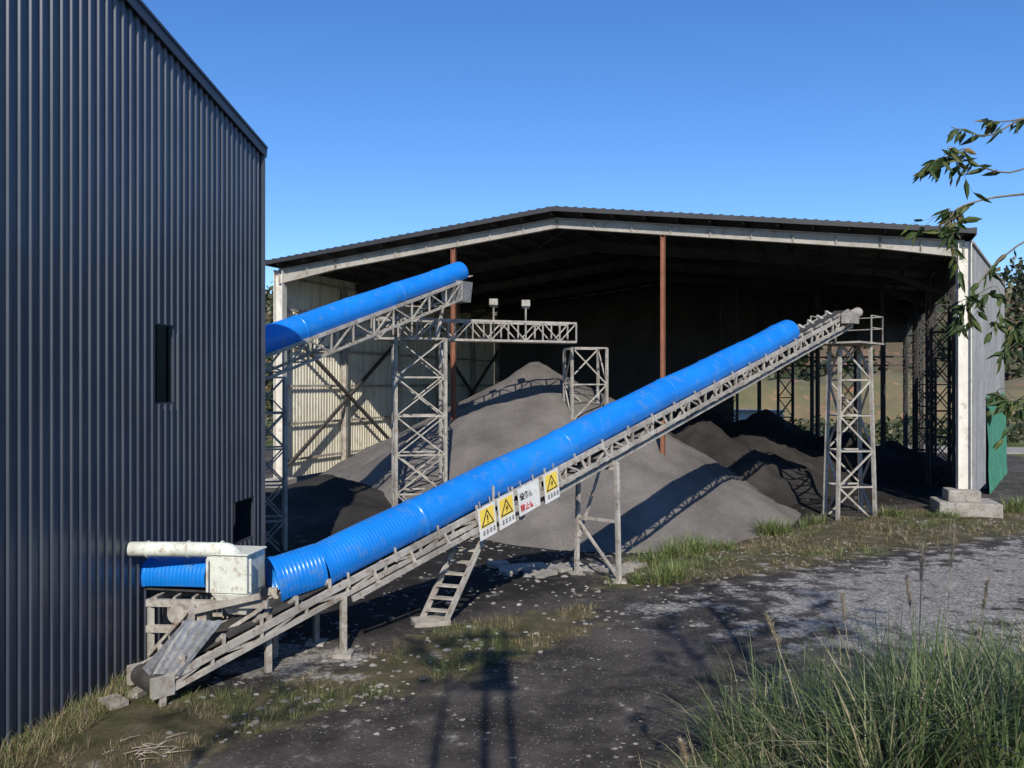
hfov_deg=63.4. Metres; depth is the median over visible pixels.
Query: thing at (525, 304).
floodlight
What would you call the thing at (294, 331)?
covered belt conveyor
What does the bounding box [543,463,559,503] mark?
warning sign
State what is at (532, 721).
dirt road
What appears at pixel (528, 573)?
stones
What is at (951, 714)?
tall grass
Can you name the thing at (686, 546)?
green weeds
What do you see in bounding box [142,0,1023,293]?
sky
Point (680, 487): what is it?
ore pile
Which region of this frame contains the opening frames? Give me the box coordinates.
[154,322,253,544]
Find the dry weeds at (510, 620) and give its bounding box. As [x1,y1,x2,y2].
[0,504,1023,767]
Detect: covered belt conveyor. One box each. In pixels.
[127,307,883,706]
[265,262,607,550]
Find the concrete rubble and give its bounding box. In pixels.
[99,559,648,710]
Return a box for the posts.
[968,241,1005,490]
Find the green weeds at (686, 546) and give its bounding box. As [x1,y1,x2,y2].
[0,492,1023,767]
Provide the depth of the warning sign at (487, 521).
17.69 m
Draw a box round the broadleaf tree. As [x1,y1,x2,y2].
[901,117,1023,450]
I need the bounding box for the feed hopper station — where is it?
[125,541,277,672]
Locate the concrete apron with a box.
[877,445,1023,453]
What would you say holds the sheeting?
attached to the open steel storage shed
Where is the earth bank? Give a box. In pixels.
[734,371,1023,431]
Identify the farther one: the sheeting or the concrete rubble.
the sheeting
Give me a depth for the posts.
37.72 m
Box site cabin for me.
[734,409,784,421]
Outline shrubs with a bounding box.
[265,412,1023,446]
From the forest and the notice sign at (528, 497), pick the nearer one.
the notice sign at (528, 497)
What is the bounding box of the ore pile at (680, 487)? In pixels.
[320,362,800,552]
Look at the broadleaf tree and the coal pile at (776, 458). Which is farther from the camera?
the coal pile at (776, 458)
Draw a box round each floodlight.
[489,299,497,319]
[521,300,529,320]
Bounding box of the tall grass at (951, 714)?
[632,558,1023,767]
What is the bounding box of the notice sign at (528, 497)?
[517,474,540,516]
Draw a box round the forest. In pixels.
[265,257,1023,410]
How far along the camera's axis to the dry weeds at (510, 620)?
13.40 m
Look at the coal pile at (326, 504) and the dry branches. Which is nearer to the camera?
the dry branches
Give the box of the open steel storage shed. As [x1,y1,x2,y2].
[265,206,1002,517]
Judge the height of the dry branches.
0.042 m
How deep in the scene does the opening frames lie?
15.75 m
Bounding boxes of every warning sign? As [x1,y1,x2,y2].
[477,496,496,540]
[497,486,515,529]
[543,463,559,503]
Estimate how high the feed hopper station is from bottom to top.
2.383 m
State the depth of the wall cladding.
13.66 m
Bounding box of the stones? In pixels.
[162,516,1023,766]
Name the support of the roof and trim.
attached to the wall cladding
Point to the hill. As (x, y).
(894, 349)
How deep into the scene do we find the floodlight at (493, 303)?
34.36 m
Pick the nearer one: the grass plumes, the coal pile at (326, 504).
the grass plumes
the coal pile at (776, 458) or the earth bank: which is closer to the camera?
the coal pile at (776, 458)
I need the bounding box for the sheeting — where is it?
[972,245,1003,490]
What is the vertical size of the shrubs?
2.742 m
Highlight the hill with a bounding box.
[265,287,1023,418]
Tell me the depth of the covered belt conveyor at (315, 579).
18.16 m
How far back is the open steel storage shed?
46.41 m
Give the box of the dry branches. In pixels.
[102,732,189,759]
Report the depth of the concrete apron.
61.32 m
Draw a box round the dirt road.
[91,543,1023,767]
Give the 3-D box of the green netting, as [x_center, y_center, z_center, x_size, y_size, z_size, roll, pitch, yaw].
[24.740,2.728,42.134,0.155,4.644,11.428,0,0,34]
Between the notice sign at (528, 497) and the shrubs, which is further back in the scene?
the shrubs
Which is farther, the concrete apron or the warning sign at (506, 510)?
the concrete apron
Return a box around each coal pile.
[265,474,391,535]
[654,405,955,505]
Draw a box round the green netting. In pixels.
[987,392,1007,493]
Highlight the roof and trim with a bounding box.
[124,0,267,586]
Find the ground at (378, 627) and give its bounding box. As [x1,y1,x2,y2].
[0,421,1023,767]
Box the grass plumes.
[677,523,992,767]
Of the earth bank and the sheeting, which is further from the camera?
the earth bank
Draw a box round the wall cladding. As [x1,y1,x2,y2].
[0,0,260,748]

